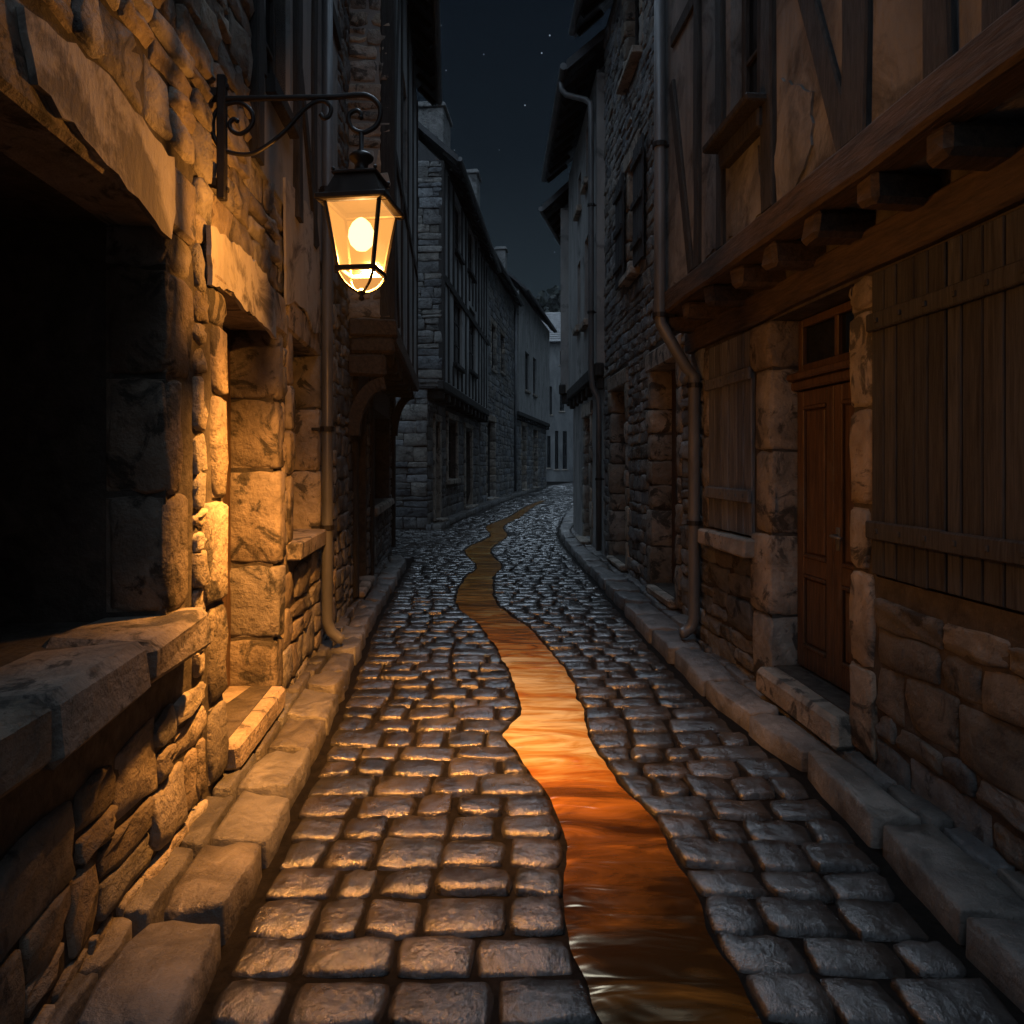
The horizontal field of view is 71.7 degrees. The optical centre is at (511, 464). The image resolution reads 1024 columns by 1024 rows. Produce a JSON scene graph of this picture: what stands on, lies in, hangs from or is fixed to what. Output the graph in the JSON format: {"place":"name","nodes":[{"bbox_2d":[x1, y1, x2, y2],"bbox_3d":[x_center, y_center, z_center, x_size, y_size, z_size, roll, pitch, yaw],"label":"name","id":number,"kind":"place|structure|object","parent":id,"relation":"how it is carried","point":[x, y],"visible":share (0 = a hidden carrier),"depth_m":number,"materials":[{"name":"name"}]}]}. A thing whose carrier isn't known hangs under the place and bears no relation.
{"place":"outdoors","nodes":[
{"label":"outdoors","id":0,"kind":"place"},
{"bbox_2d":[396,101,501,528],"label":"half timbered house","id":1,"kind":"structure","parent":0,"point":[445,412],"depth_m":18.85,"materials":[{"name":"grey stone"}]},
{"bbox_2d":[446,424,460,483],"bbox_3d":[-1.877,-0.330,21.529,0.341,1.840,1.984,0,0,5],"label":"window","id":2,"kind":"structure","parent":1,"relation":"in","point":[451,480],"depth_m":22.28,"materials":[{"name":"grey stone"}]},
{"bbox_2d":[453,300,465,373],"bbox_3d":[-1.549,-3.696,20.398,0.230,1.987,1.724,0,0,5],"label":"window","id":3,"kind":"structure","parent":1,"relation":"in","point":[456,363],"depth_m":20.70,"materials":[{"name":"black glass"}]},
{"bbox_2d":[455,207,464,264],"bbox_3d":[-1.557,-6.632,20.320,0.234,1.503,1.325,0,0,5],"label":"window","id":4,"kind":"structure","parent":1,"relation":"in","point":[462,262],"depth_m":20.52,"materials":[{"name":"black glass"}]},
{"bbox_2d":[465,214,476,283],"bbox_3d":[-1.334,-6.981,23.012,0.234,1.869,1.490,0,0,5],"label":"window","id":5,"kind":"structure","parent":1,"relation":"in","point":[469,270],"depth_m":23.07,"materials":[{"name":"black glass"}]},
{"bbox_2d":[469,309,478,378],"bbox_3d":[-1.300,-3.996,23.436,0.234,2.168,1.707,0,0,5],"label":"window","id":6,"kind":"structure","parent":1,"relation":"in","point":[471,328],"depth_m":23.78,"materials":[{"name":"black glass"}]},
{"bbox_2d":[416,0,611,309],"label":"sky","id":7,"kind":"structure","parent":0,"point":[501,60],"materials":[{"name":"blue"}]},
{"bbox_2d":[535,285,560,312],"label":"wood","id":8,"kind":"object","parent":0,"point":[553,304],"visible":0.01,"depth_m":110.14,"materials":[{"name":"green plant"}]},
{"bbox_2d":[538,181,573,529],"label":"corner house","id":9,"kind":"structure","parent":0,"point":[553,209],"depth_m":16.45,"materials":[{"name":"grey paint"}]},
{"bbox_2d":[455,501,761,1023],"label":"stream water","id":10,"kind":"structure","parent":0,"point":[643,949],"depth_m":2.84,"materials":[{"name":"orange liquid"}]},
{"bbox_2d":[194,482,1023,1023],"bbox_3d":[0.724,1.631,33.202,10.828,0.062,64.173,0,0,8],"label":"cobbled road","id":11,"kind":"structure","parent":0,"point":[782,984],"depth_m":3.00,"materials":[{"name":"grey stone"}]},
{"bbox_2d":[0,0,344,1023],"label":"stone house","id":12,"kind":"structure","parent":11,"relation":"on","point":[168,462],"depth_m":2.78,"materials":[{"name":"brown stone"}]},
{"bbox_2d":[223,326,230,688],"bbox_3d":[-1.734,0.274,3.962,0.032,2.228,0.961,0,0,-5],"label":"door","id":13,"kind":"structure","parent":12,"relation":"in","point":[226,499],"depth_m":4.39,"materials":[{"name":"brown wood"}]},
{"bbox_2d":[265,0,275,74],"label":"window","id":14,"kind":"structure","parent":12,"relation":"in","point":[270,5],"depth_m":4.74,"materials":[{"name":"black glass"}]},
{"bbox_2d":[208,74,404,300],"bbox_3d":[-0.985,-1.286,3.378,0.884,1.036,0.330,0,0,7],"label":"street lamp","id":15,"kind":"object","parent":12,"relation":"attached to","point":[364,213],"visible":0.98,"depth_m":3.27,"materials":[{"name":"black metal"}]},
{"bbox_2d":[286,385,326,560],"bbox_3d":[-1.657,-0.119,5.372,0.353,1.562,1.118,0,0,-5],"label":"window","id":16,"kind":"structure","parent":12,"relation":"in","point":[304,542],"depth_m":5.14,"materials":[{"name":"beige stone"}]},
{"bbox_2d":[48,553,405,1023],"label":"kerb","id":17,"kind":"structure","parent":11,"relation":"on","point":[154,957],"depth_m":2.65,"materials":[{"name":"stone"}]},
{"bbox_2d":[334,0,442,621],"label":"jettied house","id":18,"kind":"structure","parent":11,"relation":"on","point":[389,56],"depth_m":7.90,"materials":[{"name":"brown stone"}]},
{"bbox_2d":[426,486,543,529],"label":"kerb","id":19,"kind":"structure","parent":11,"relation":"on","point":[455,517],"depth_m":23.70,"materials":[{"name":"stone"}]},
{"bbox_2d":[479,246,523,502],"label":"stone townhouse","id":20,"kind":"structure","parent":11,"relation":"on","point":[497,455],"depth_m":32.96,"materials":[{"name":"grey stone"}]},
{"bbox_2d":[487,422,489,496],"bbox_3d":[-1.149,-0.205,30.714,0.035,3.310,1.994,0,0,8],"label":"door","id":21,"kind":"structure","parent":20,"relation":"in","point":[488,425],"depth_m":31.37,"materials":[{"name":"brown wood"}]},
{"bbox_2d":[491,327,497,373],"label":"window","id":22,"kind":"structure","parent":20,"relation":"in","point":[493,370],"depth_m":31.82,"materials":[{"name":"black glass"}]},
{"bbox_2d":[500,338,505,376],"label":"window","id":23,"kind":"structure","parent":20,"relation":"in","point":[501,372],"depth_m":34.37,"materials":[{"name":"black glass"}]},
{"bbox_2d":[507,271,557,492],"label":"jettied townhouse","id":24,"kind":"structure","parent":11,"relation":"on","point":[533,378],"depth_m":42.64,"materials":[{"name":"grey paint"}]},
{"bbox_2d":[525,353,530,393],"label":"window","id":25,"kind":"structure","parent":24,"relation":"in","point":[526,356],"depth_m":41.20,"materials":[{"name":"black glass"}]},
{"bbox_2d":[533,430,533,485],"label":"door","id":26,"kind":"structure","parent":24,"relation":"in","point":[533,430],"depth_m":45.91,"materials":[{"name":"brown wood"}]},
{"bbox_2d":[533,359,537,397],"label":"window","id":27,"kind":"structure","parent":24,"relation":"in","point":[534,394],"depth_m":43.74,"materials":[{"name":"black glass"}]},
{"bbox_2d":[541,312,572,481],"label":"end house","id":28,"kind":"structure","parent":11,"relation":"on","point":[559,449],"depth_m":66.98,"materials":[{"name":"grey stone"}]},
{"bbox_2d":[546,436,551,468],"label":"window","id":29,"kind":"structure","parent":28,"relation":"in","point":[548,437],"depth_m":67.19,"materials":[{"name":"black glass"}]},
{"bbox_2d":[550,386,552,415],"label":"window","id":30,"kind":"structure","parent":28,"relation":"in","point":[551,414],"depth_m":67.15,"materials":[{"name":"black glass"}]},
{"bbox_2d":[554,431,558,469],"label":"window","id":31,"kind":"structure","parent":28,"relation":"in","point":[556,432],"depth_m":67.10,"materials":[{"name":"black glass"}]},
{"bbox_2d":[559,383,564,411],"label":"window","id":32,"kind":"structure","parent":28,"relation":"in","point":[561,405],"depth_m":67.04,"materials":[{"name":"grey glass"}]},
{"bbox_2d":[562,431,567,469],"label":"window","id":33,"kind":"structure","parent":28,"relation":"in","point":[564,432],"depth_m":66.97,"materials":[{"name":"black glass"}]},
{"bbox_2d":[541,27,605,554],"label":"plastered house","id":34,"kind":"structure","parent":11,"relation":"on","point":[576,135],"depth_m":13.17,"materials":[{"name":"grey paint"}]},
{"bbox_2d":[572,324,579,335],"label":"window","id":35,"kind":"structure","parent":34,"relation":"in","point":[575,331],"depth_m":14.21,"materials":[{"name":"stone"}]},
{"bbox_2d":[573,204,581,221],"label":"window","id":36,"kind":"structure","parent":34,"relation":"in","point":[578,209],"depth_m":14.06,"materials":[{"name":"stone"}]},
{"bbox_2d":[579,318,587,331],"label":"window","id":37,"kind":"structure","parent":34,"relation":"in","point":[584,324],"depth_m":12.99,"materials":[{"name":"glass"}]},
{"bbox_2d":[580,176,587,194],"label":"window","id":38,"kind":"structure","parent":34,"relation":"in","point":[584,186],"depth_m":12.97,"materials":[{"name":"glass"}]},
{"bbox_2d":[568,0,690,614],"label":"rubble house","id":39,"kind":"structure","parent":11,"relation":"on","point":[645,460],"depth_m":9.30,"materials":[{"name":"grey stone"}]},
{"bbox_2d":[618,266,639,286],"bbox_3d":[1.671,-3.296,9.611,0.312,1.619,0.764,0,0,-3],"label":"window","id":40,"kind":"structure","parent":39,"relation":"in","point":[632,273],"depth_m":9.44,"materials":[{"name":"stone"}]},
{"bbox_2d":[616,0,642,94],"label":"window","id":41,"kind":"structure","parent":39,"relation":"in","point":[636,50],"depth_m":9.70,"materials":[{"name":"glass"}]},
{"bbox_2d":[672,370,677,583],"bbox_3d":[1.965,0.152,8.021,0.032,2.556,1.042,0,0,-3],"label":"door","id":42,"kind":"structure","parent":39,"relation":"in","point":[674,386],"depth_m":8.44,"materials":[{"name":"brown wood"}]},
{"bbox_2d":[559,507,1023,1012],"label":"kerb","id":43,"kind":"structure","parent":11,"relation":"on","point":[965,887],"depth_m":3.15,"materials":[{"name":"stone"}]},
{"bbox_2d":[652,0,1023,871],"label":"timber framed house","id":44,"kind":"structure","parent":11,"relation":"on","point":[838,242],"depth_m":3.55,"materials":[{"name":"wood"}]},
{"bbox_2d":[742,0,760,96],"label":"window","id":45,"kind":"structure","parent":44,"relation":"in","point":[751,9],"depth_m":4.63,"materials":[{"name":"black glass"}]},
{"bbox_2d":[798,385,834,683],"bbox_3d":[1.960,0.430,4.533,0.070,1.820,0.453,0,0,-5],"label":"door","id":46,"kind":"structure","parent":44,"relation":"in","point":[815,406],"depth_m":4.52,"materials":[{"name":"brown wood"}]},
{"bbox_2d":[799,300,853,371],"bbox_3d":[1.989,-0.783,4.304,0.050,0.355,0.935,0,0,-5],"label":"transom window","id":47,"kind":"structure","parent":44,"relation":"in","point":[824,337],"depth_m":4.45,"materials":[{"name":"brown wood"}]},
{"bbox_2d":[829,382,853,692],"bbox_3d":[1.970,0.430,4.071,0.126,1.820,0.453,0,0,-5],"label":"door","id":48,"kind":"structure","parent":44,"relation":"in","point":[843,409],"depth_m":4.21,"materials":[{"name":"brown wood"}]}
]}

